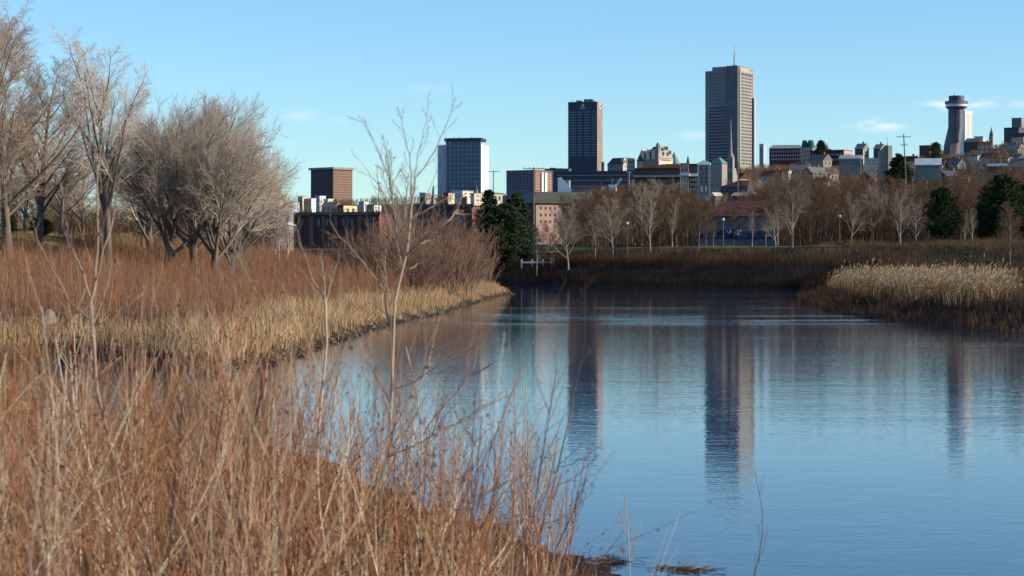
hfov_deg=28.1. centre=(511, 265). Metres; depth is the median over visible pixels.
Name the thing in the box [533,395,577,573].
thin sapling
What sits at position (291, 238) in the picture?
bare tree
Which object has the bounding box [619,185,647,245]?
bare tree
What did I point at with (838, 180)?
bare tree
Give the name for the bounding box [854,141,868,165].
gabled hall
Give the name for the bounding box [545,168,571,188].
roof terrace block
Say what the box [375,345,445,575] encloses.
thin sapling
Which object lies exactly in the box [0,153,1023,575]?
ground
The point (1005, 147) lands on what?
hill tree
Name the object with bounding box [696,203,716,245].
bare tree
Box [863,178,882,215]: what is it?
bare tree
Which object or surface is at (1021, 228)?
evergreen
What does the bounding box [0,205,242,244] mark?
thicket
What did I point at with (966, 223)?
bare tree
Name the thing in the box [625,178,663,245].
bare tree
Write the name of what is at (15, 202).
bare tree
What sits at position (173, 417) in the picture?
thin sapling
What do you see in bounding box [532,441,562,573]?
thin sapling
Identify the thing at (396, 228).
young poplar
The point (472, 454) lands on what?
thin sapling
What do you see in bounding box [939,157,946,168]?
hill house
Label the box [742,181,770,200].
bare tree
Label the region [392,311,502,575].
sapling
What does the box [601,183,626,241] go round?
bare tree
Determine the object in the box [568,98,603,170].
banded tower
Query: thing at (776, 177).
bare tree
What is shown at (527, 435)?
thin sapling
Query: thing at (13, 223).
evergreen
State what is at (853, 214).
bare tree
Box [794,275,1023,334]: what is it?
shore brush
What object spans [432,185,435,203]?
chapel
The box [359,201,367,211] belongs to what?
house
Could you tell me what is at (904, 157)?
utility pole
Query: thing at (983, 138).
hillside flats
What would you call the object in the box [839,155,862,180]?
pale blue block
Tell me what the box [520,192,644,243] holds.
olive roof hall
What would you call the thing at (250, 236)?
bare tree
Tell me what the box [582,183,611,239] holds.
bare tree
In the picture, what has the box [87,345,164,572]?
thin sapling
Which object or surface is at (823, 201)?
bare tree
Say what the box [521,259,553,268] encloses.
park barrier
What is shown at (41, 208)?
bare tree
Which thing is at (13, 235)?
hill grass
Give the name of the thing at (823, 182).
bare tree
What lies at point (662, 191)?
bare tree
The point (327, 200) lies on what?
house
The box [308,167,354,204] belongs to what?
office block
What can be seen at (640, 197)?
bare tree
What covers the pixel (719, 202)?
bare tree
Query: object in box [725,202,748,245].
bare tree
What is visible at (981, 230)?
evergreen
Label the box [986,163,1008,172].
white flat house
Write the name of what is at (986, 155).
hill house
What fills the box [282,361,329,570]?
thin sapling
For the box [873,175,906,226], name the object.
bare tree
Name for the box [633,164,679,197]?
brick gallery building
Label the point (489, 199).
evergreen
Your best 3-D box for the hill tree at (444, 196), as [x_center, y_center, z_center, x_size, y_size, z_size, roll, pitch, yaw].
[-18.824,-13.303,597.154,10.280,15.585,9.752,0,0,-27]
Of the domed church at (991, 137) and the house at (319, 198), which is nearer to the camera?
the house at (319, 198)
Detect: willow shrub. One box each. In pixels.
[311,228,378,277]
[327,218,405,280]
[355,211,432,292]
[363,202,464,276]
[382,229,462,298]
[383,196,489,282]
[400,223,485,298]
[413,203,503,284]
[442,232,501,293]
[459,226,502,287]
[472,250,501,285]
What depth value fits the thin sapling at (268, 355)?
12.46 m
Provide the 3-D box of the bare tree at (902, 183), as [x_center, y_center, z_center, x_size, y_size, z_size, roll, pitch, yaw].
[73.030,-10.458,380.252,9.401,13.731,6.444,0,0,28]
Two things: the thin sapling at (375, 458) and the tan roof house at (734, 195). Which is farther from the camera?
the tan roof house at (734, 195)
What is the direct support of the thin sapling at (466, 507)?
on the ground at (944, 253)
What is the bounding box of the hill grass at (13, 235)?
[0,230,210,287]
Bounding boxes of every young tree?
[225,225,241,278]
[234,232,252,293]
[268,212,284,255]
[269,189,294,261]
[278,195,302,260]
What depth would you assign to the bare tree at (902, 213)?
295.87 m
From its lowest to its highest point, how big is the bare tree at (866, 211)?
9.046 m
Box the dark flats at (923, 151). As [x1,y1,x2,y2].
[919,145,931,157]
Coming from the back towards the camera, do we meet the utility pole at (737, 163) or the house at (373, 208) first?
the house at (373, 208)
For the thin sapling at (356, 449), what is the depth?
14.98 m
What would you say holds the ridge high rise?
on the ground at (944, 253)
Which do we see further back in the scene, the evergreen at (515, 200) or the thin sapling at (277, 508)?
the evergreen at (515, 200)
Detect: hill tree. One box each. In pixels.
[297,200,312,211]
[437,194,455,203]
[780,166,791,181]
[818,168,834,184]
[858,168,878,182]
[1000,142,1010,156]
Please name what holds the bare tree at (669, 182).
on the ground at (944, 253)
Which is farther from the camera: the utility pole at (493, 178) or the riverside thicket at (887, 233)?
the utility pole at (493, 178)
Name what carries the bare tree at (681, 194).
on the ground at (944, 253)
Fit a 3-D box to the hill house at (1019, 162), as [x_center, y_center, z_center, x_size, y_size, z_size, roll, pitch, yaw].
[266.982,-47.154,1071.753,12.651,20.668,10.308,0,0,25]
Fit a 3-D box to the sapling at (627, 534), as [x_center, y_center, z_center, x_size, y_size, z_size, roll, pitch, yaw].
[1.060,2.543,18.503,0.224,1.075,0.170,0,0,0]
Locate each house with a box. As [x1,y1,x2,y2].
[255,187,295,248]
[293,202,299,211]
[297,196,308,211]
[306,198,316,211]
[315,196,325,210]
[322,202,339,211]
[323,199,333,202]
[338,204,356,211]
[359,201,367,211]
[366,205,380,211]
[419,192,430,203]
[444,192,454,203]
[453,190,473,203]
[494,192,502,204]
[571,187,602,192]
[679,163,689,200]
[689,164,697,204]
[697,160,710,205]
[710,192,721,206]
[731,192,757,200]
[738,171,748,179]
[761,168,783,186]
[769,170,792,178]
[789,161,810,178]
[801,164,827,179]
[808,152,831,167]
[823,167,838,172]
[860,170,877,182]
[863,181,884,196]
[864,158,877,171]
[903,154,918,167]
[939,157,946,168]
[941,168,958,187]
[945,157,965,168]
[964,155,980,169]
[976,148,998,154]
[977,140,990,148]
[980,151,1000,169]
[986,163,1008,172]
[987,157,1011,162]
[999,142,1023,155]
[1007,153,1023,157]
[1008,158,1023,169]
[1011,133,1023,144]
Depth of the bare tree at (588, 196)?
447.81 m
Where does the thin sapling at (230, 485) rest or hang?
on the ground at (944, 253)
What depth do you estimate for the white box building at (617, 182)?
1000.41 m
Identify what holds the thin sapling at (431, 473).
on the ground at (944, 253)
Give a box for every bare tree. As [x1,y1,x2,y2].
[0,0,49,127]
[0,15,114,257]
[0,53,99,244]
[0,69,41,207]
[0,144,48,231]
[0,175,29,215]
[7,176,35,221]
[13,137,101,233]
[28,194,52,224]
[32,155,101,235]
[35,190,59,220]
[45,187,71,230]
[47,19,163,265]
[66,188,90,231]
[84,88,288,268]
[84,127,183,256]
[84,193,100,230]
[96,199,174,247]
[99,92,288,269]
[151,105,288,274]
[159,102,269,231]
[164,133,298,275]
[201,150,304,260]
[233,221,266,244]
[246,205,279,252]
[246,223,269,244]
[248,202,286,253]
[276,225,300,249]
[527,224,544,275]
[530,219,564,268]
[537,202,592,269]
[552,194,577,232]
[570,189,598,238]
[570,190,593,243]
[578,200,609,247]
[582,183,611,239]
[585,210,602,258]
[586,192,607,246]
[588,193,606,246]
[589,187,618,246]
[591,186,623,246]
[593,186,635,245]
[593,192,635,256]
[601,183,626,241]
[602,207,622,247]
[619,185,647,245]
[622,178,645,222]
[622,179,658,245]
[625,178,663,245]
[636,191,659,251]
[644,182,675,243]
[646,179,679,235]
[646,190,680,246]
[650,180,670,237]
[655,202,683,245]
[656,190,690,245]
[658,178,674,238]
[661,189,683,245]
[663,179,689,203]
[667,199,680,246]
[669,186,695,245]
[678,198,698,245]
[679,187,706,240]
[679,187,707,245]
[679,191,705,244]
[683,198,721,251]
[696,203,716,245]
[708,192,725,209]
[708,221,717,246]
[713,192,728,205]
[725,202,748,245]
[736,190,755,200]
[739,191,763,200]
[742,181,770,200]
[746,212,756,245]
[750,198,782,245]
[753,178,788,224]
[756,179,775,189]
[761,205,787,245]
[766,174,802,239]
[768,174,805,190]
[769,171,812,247]
[776,177,801,240]
[779,189,812,244]
[781,175,809,242]
[786,173,821,242]
[800,175,836,240]
[803,171,832,234]
[806,182,844,240]
[806,183,833,242]
[816,183,841,240]
[824,175,850,236]
[830,174,859,218]
[833,175,870,238]
[834,178,865,240]
[837,192,867,240]
[838,181,875,238]
[845,194,871,241]
[852,177,868,229]
[855,173,880,214]
[855,185,890,240]
[859,183,885,238]
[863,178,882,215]
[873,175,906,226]
[875,177,908,213]
[885,184,922,240]
[886,189,911,239]
[887,187,918,242]
[888,174,922,231]
[889,179,918,233]
[895,196,930,240]
[902,188,926,240]
[911,177,931,238]
[915,183,934,239]
[923,174,951,198]
[925,171,952,193]
[932,180,964,240]
[945,170,977,190]
[950,168,980,236]
[950,169,977,239]
[953,171,983,237]
[953,178,978,238]
[957,167,983,233]
[961,213,969,234]
[964,181,984,238]
[966,173,1002,211]
[966,208,977,243]
[973,172,991,208]
[986,172,1012,237]
[989,166,1018,178]
[991,165,1016,175]
[993,199,1023,265]
[1010,169,1023,186]
[1013,167,1023,182]
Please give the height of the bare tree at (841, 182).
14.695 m
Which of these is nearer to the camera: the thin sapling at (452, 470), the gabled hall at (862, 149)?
the thin sapling at (452, 470)
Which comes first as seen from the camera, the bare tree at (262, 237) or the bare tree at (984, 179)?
the bare tree at (262, 237)
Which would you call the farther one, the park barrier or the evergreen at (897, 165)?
the evergreen at (897, 165)
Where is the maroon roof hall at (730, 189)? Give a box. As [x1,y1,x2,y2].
[720,180,757,201]
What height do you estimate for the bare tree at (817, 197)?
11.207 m
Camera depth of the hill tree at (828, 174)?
1055.87 m
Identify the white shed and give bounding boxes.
[558,177,570,191]
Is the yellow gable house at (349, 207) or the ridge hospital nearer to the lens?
the yellow gable house at (349, 207)
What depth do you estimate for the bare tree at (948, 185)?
338.04 m
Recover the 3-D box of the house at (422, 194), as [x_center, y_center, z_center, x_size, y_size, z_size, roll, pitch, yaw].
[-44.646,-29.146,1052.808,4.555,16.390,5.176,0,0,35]
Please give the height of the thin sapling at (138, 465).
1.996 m
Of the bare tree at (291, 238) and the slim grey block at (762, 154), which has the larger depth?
the slim grey block at (762, 154)
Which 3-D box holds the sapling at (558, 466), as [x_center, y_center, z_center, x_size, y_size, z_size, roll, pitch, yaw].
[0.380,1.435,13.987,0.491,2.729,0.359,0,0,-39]
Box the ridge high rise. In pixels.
[1011,118,1023,127]
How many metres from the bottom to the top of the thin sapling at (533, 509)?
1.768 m
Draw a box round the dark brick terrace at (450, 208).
[408,197,479,245]
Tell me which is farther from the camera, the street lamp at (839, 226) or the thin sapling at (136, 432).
the street lamp at (839, 226)
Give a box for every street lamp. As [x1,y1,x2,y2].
[626,222,628,256]
[722,218,724,244]
[838,215,840,241]
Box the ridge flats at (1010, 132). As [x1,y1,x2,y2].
[1004,127,1023,142]
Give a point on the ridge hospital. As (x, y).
(785, 154)
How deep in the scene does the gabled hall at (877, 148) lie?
1452.01 m
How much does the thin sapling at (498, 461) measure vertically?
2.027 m
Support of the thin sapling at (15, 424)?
on the ground at (944, 253)
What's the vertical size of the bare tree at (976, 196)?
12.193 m
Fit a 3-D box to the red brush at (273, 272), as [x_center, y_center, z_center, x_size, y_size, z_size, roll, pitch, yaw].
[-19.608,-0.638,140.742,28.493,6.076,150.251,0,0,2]
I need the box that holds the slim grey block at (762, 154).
[759,144,766,166]
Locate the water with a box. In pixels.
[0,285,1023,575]
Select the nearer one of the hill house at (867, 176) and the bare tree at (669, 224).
the bare tree at (669, 224)
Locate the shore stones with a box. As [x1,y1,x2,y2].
[16,291,512,373]
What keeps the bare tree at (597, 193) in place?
on the ground at (944, 253)
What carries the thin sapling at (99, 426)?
on the ground at (944, 253)
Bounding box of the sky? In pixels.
[0,0,1023,224]
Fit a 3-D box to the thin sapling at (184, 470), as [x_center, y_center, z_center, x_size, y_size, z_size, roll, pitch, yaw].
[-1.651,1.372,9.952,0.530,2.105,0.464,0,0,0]
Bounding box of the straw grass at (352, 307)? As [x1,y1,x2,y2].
[0,279,510,361]
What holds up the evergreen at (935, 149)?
on the ground at (944, 253)
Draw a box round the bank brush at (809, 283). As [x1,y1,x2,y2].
[481,236,1023,291]
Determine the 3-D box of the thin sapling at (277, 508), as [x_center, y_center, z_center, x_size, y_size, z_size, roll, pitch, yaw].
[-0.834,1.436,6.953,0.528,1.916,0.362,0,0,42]
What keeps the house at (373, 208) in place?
on the ground at (944, 253)
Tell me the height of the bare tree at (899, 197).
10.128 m
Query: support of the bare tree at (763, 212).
on the ground at (944, 253)
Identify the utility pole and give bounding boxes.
[488,171,498,191]
[523,167,544,245]
[736,162,739,192]
[897,134,907,183]
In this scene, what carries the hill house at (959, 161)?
on the ground at (944, 253)
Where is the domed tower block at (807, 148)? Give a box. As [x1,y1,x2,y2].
[801,140,814,163]
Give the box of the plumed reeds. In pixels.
[827,255,1023,307]
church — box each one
[727,122,736,183]
[989,127,994,147]
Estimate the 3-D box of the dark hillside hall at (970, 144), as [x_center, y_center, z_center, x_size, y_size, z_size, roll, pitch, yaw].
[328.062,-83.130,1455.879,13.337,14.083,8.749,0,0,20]
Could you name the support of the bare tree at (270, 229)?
on the ground at (944, 253)
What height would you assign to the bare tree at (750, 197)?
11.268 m
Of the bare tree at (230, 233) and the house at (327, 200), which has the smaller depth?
the bare tree at (230, 233)
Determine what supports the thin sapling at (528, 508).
on the ground at (944, 253)
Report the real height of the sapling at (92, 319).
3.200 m
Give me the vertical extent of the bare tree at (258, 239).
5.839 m
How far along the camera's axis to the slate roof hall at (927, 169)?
1001.68 m
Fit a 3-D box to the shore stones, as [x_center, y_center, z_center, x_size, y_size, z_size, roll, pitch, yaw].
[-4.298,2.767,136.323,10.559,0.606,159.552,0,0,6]
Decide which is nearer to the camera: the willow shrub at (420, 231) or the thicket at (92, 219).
the willow shrub at (420, 231)
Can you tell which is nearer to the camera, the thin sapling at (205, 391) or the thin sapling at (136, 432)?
the thin sapling at (136, 432)
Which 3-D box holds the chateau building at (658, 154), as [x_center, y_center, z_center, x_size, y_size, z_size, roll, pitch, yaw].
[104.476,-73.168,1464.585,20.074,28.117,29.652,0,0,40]
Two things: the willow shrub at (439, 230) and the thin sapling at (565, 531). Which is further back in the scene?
the willow shrub at (439, 230)
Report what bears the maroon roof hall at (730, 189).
on the ground at (944, 253)
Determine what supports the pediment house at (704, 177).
on the ground at (944, 253)
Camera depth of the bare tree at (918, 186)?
350.43 m
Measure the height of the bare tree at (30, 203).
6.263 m
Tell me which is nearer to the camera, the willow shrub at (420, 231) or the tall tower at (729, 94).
the willow shrub at (420, 231)
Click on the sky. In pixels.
(843, 74)
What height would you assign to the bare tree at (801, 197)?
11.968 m
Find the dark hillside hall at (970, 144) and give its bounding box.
[964,138,982,154]
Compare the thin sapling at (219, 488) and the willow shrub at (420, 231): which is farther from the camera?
the willow shrub at (420, 231)
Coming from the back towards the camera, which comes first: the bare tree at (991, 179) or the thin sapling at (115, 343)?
the bare tree at (991, 179)
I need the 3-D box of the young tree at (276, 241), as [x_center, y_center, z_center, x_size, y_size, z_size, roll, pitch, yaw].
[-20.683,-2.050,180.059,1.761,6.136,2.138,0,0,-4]
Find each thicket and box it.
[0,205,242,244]
[555,176,1023,247]
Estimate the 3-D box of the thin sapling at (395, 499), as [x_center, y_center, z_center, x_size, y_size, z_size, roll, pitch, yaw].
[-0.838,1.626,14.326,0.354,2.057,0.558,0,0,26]
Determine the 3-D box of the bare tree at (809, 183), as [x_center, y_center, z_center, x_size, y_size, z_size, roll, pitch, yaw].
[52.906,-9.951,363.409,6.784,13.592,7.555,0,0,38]
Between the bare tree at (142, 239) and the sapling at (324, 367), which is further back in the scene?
the bare tree at (142, 239)
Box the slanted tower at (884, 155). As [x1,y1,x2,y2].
[878,138,891,180]
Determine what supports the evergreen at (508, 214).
on the ground at (944, 253)
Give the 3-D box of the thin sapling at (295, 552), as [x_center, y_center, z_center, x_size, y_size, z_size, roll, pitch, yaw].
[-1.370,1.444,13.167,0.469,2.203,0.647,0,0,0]
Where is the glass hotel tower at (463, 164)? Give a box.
[438,137,488,195]
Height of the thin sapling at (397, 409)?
2.106 m
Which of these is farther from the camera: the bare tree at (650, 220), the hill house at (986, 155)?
the hill house at (986, 155)
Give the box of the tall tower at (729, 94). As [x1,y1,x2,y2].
[705,45,755,169]
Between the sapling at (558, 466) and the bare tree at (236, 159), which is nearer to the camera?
the sapling at (558, 466)
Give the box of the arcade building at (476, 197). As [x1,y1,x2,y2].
[469,193,483,205]
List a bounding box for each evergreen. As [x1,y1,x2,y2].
[1,213,22,232]
[27,219,55,234]
[464,189,517,267]
[471,202,533,268]
[506,192,548,259]
[813,139,828,154]
[878,153,916,194]
[920,187,965,240]
[927,142,943,157]
[969,199,995,240]
[976,173,1023,240]
[1015,183,1023,237]
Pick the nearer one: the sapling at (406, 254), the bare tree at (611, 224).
the sapling at (406, 254)
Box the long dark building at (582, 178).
[553,171,633,191]
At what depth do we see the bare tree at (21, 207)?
230.53 m
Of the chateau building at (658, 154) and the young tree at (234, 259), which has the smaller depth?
the young tree at (234, 259)
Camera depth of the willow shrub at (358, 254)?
159.63 m
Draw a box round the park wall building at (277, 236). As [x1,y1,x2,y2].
[243,221,295,251]
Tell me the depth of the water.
40.36 m
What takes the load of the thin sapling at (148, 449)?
on the ground at (944, 253)
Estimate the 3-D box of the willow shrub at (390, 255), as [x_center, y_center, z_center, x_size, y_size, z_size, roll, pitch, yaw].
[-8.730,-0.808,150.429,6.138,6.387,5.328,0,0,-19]
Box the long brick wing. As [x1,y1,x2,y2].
[810,147,852,165]
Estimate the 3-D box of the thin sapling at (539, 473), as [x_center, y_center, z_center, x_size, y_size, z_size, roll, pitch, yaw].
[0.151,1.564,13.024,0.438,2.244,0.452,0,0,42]
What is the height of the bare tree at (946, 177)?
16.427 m
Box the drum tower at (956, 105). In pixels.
[943,93,967,157]
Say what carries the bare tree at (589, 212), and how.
on the ground at (944, 253)
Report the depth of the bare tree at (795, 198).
346.48 m
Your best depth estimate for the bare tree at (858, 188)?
368.73 m
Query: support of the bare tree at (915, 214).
on the ground at (944, 253)
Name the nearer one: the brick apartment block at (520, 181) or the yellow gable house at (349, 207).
the yellow gable house at (349, 207)
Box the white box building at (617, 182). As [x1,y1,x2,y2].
[609,178,621,192]
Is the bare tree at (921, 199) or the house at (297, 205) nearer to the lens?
the bare tree at (921, 199)
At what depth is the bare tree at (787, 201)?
423.03 m
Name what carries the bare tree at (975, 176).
on the ground at (944, 253)
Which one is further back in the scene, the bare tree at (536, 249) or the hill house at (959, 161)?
the hill house at (959, 161)
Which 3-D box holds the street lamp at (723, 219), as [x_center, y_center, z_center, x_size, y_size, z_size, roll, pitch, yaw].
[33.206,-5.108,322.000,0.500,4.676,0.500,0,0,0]
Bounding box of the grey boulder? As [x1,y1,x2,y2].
[37,309,55,323]
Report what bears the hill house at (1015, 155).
on the ground at (944, 253)
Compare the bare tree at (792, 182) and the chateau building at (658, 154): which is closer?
the bare tree at (792, 182)
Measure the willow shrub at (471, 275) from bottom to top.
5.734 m
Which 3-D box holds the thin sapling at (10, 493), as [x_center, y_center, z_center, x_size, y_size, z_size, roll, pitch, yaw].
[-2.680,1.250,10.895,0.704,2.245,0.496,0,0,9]
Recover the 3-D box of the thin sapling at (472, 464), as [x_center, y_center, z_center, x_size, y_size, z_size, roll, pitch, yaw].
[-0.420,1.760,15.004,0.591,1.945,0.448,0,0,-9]
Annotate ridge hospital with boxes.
[769,145,800,167]
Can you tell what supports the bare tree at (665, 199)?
on the ground at (944, 253)
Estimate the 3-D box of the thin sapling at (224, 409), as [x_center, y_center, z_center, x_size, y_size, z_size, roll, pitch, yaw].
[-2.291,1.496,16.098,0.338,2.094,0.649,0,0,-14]
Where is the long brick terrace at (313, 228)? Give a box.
[294,212,391,246]
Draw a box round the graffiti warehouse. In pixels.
[698,201,780,245]
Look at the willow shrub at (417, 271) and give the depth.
139.53 m
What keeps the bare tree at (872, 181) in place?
on the ground at (944, 253)
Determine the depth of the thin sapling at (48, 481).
6.99 m
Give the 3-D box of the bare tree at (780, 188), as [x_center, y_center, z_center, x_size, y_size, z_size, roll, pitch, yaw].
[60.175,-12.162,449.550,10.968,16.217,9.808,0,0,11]
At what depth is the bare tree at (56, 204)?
256.18 m
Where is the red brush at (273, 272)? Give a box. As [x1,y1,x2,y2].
[0,220,486,330]
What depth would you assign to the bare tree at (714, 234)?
321.96 m
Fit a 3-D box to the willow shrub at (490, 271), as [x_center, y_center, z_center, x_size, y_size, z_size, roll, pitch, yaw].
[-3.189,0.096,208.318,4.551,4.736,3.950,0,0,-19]
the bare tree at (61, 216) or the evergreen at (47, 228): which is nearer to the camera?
the evergreen at (47, 228)
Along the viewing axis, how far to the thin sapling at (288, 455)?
14.76 m
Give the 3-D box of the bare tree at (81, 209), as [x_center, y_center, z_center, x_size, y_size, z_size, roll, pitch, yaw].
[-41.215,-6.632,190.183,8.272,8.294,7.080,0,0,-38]
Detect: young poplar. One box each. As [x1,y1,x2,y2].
[373,133,414,283]
[382,167,419,247]
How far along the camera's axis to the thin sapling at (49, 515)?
7.44 m
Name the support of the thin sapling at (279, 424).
on the ground at (944, 253)
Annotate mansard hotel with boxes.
[607,157,634,170]
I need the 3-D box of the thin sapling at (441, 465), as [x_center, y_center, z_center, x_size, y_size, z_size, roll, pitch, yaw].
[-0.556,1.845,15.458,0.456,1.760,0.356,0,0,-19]
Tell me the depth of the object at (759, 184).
462.80 m
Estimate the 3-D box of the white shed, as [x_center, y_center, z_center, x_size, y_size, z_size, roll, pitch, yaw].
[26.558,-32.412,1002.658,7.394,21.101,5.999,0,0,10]
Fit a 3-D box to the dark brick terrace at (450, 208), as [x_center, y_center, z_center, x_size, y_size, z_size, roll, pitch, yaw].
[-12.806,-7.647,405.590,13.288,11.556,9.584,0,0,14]
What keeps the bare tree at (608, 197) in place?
on the ground at (944, 253)
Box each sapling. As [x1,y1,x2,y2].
[0,304,65,575]
[0,340,110,575]
[0,402,74,575]
[9,377,88,575]
[18,344,126,575]
[23,121,153,575]
[34,361,100,575]
[56,296,160,567]
[70,313,127,567]
[77,323,166,573]
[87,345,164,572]
[92,315,184,575]
[115,332,228,575]
[122,334,183,572]
[147,347,199,556]
[149,294,260,575]
[153,347,226,574]
[163,354,270,575]
[173,268,245,574]
[173,300,272,575]
[173,390,312,575]
[195,316,272,566]
[199,331,237,572]
[200,299,296,574]
[207,324,260,545]
[213,283,326,568]
[224,336,303,551]
[227,314,315,575]
[233,412,315,575]
[256,222,351,572]
[264,324,335,575]
[268,372,313,574]
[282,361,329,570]
[288,324,360,564]
[322,81,506,575]
[327,367,384,561]
[341,334,378,570]
[347,373,402,566]
[350,346,429,572]
[368,391,423,574]
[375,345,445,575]
[377,355,430,574]
[381,379,494,575]
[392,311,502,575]
[394,382,477,575]
[403,405,478,572]
[417,373,462,567]
[417,376,493,566]
[417,395,462,565]
[431,417,511,575]
[438,329,564,575]
[442,405,489,573]
[443,361,500,574]
[471,374,534,565]
[483,368,559,571]
[493,336,571,575]
[495,395,554,574]
[496,406,546,575]
[497,419,580,575]
[501,444,550,570]
[505,420,550,575]
[507,459,535,570]
[525,277,602,575]
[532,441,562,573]
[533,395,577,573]
[543,465,595,575]
[618,488,641,575]
[754,470,767,575]
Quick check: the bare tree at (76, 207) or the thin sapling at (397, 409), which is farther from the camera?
the bare tree at (76, 207)
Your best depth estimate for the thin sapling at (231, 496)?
8.06 m
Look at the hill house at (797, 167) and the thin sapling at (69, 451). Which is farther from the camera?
the hill house at (797, 167)
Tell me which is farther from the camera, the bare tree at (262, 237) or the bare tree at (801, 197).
the bare tree at (801, 197)
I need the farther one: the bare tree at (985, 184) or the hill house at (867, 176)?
the hill house at (867, 176)
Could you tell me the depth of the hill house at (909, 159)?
1222.31 m
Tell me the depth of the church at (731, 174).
999.24 m
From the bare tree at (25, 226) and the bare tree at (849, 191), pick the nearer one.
the bare tree at (25, 226)
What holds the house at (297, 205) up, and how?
on the ground at (944, 253)
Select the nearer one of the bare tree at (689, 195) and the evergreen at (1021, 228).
the evergreen at (1021, 228)
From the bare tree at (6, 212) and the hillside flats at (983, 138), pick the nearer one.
the bare tree at (6, 212)
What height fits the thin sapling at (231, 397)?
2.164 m
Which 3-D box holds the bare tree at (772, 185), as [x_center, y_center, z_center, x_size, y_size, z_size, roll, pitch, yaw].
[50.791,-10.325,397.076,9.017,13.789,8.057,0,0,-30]
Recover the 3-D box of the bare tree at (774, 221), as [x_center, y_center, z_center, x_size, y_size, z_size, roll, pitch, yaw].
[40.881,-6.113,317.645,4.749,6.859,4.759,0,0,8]
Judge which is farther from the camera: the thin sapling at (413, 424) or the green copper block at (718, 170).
the green copper block at (718, 170)
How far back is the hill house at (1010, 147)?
1245.44 m
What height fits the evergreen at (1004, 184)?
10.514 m
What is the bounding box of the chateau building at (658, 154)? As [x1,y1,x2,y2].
[637,142,678,167]
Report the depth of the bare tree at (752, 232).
317.92 m
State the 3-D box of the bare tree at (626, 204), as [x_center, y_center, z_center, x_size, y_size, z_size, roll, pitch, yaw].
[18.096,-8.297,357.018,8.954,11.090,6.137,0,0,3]
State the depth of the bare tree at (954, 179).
442.51 m
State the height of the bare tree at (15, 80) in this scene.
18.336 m
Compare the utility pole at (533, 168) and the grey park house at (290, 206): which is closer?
the grey park house at (290, 206)
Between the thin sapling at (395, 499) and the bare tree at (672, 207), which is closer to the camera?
the thin sapling at (395, 499)
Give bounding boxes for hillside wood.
[296,192,511,241]
[712,141,1023,240]
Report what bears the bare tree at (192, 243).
on the ground at (944, 253)
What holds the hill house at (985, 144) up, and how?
on the ground at (944, 253)
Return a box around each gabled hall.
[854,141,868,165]
[873,142,884,157]
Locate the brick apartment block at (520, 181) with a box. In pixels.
[506,170,551,203]
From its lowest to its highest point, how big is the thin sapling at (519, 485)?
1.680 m
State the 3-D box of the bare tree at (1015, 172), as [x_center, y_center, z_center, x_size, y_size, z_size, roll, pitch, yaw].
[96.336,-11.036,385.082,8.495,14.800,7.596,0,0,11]
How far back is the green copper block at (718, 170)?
1102.15 m
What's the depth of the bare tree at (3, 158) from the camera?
126.58 m
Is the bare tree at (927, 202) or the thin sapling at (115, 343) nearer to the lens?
the thin sapling at (115, 343)
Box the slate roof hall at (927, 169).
[915,158,941,189]
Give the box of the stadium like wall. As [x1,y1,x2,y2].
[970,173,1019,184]
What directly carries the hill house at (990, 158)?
on the ground at (944, 253)
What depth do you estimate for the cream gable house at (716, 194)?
450.40 m
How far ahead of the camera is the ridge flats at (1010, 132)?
1504.05 m
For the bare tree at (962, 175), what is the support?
on the ground at (944, 253)
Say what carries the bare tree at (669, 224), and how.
on the ground at (944, 253)
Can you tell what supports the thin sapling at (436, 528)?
on the ground at (944, 253)
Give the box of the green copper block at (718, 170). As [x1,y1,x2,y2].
[710,158,726,196]
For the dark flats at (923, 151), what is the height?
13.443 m
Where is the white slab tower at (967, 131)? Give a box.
[960,111,971,154]
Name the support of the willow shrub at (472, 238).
on the ground at (944, 253)
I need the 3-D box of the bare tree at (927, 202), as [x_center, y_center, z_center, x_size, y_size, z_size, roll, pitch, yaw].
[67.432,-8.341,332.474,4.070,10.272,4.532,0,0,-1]
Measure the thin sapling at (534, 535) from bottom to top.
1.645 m
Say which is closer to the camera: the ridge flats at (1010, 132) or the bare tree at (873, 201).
the bare tree at (873, 201)
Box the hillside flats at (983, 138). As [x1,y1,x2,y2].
[974,136,985,141]
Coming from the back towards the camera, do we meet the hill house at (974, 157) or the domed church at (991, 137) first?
the domed church at (991, 137)
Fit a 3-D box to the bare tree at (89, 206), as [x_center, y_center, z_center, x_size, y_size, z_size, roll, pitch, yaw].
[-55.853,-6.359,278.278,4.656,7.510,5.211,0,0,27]
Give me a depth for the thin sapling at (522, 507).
16.09 m
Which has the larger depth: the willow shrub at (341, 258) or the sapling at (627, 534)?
the willow shrub at (341, 258)
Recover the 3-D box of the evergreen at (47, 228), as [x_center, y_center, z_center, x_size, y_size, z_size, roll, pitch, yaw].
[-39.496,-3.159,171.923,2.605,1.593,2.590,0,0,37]
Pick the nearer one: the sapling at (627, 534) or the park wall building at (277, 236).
the sapling at (627, 534)
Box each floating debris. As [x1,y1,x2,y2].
[465,514,571,526]
[582,551,645,567]
[646,562,725,574]

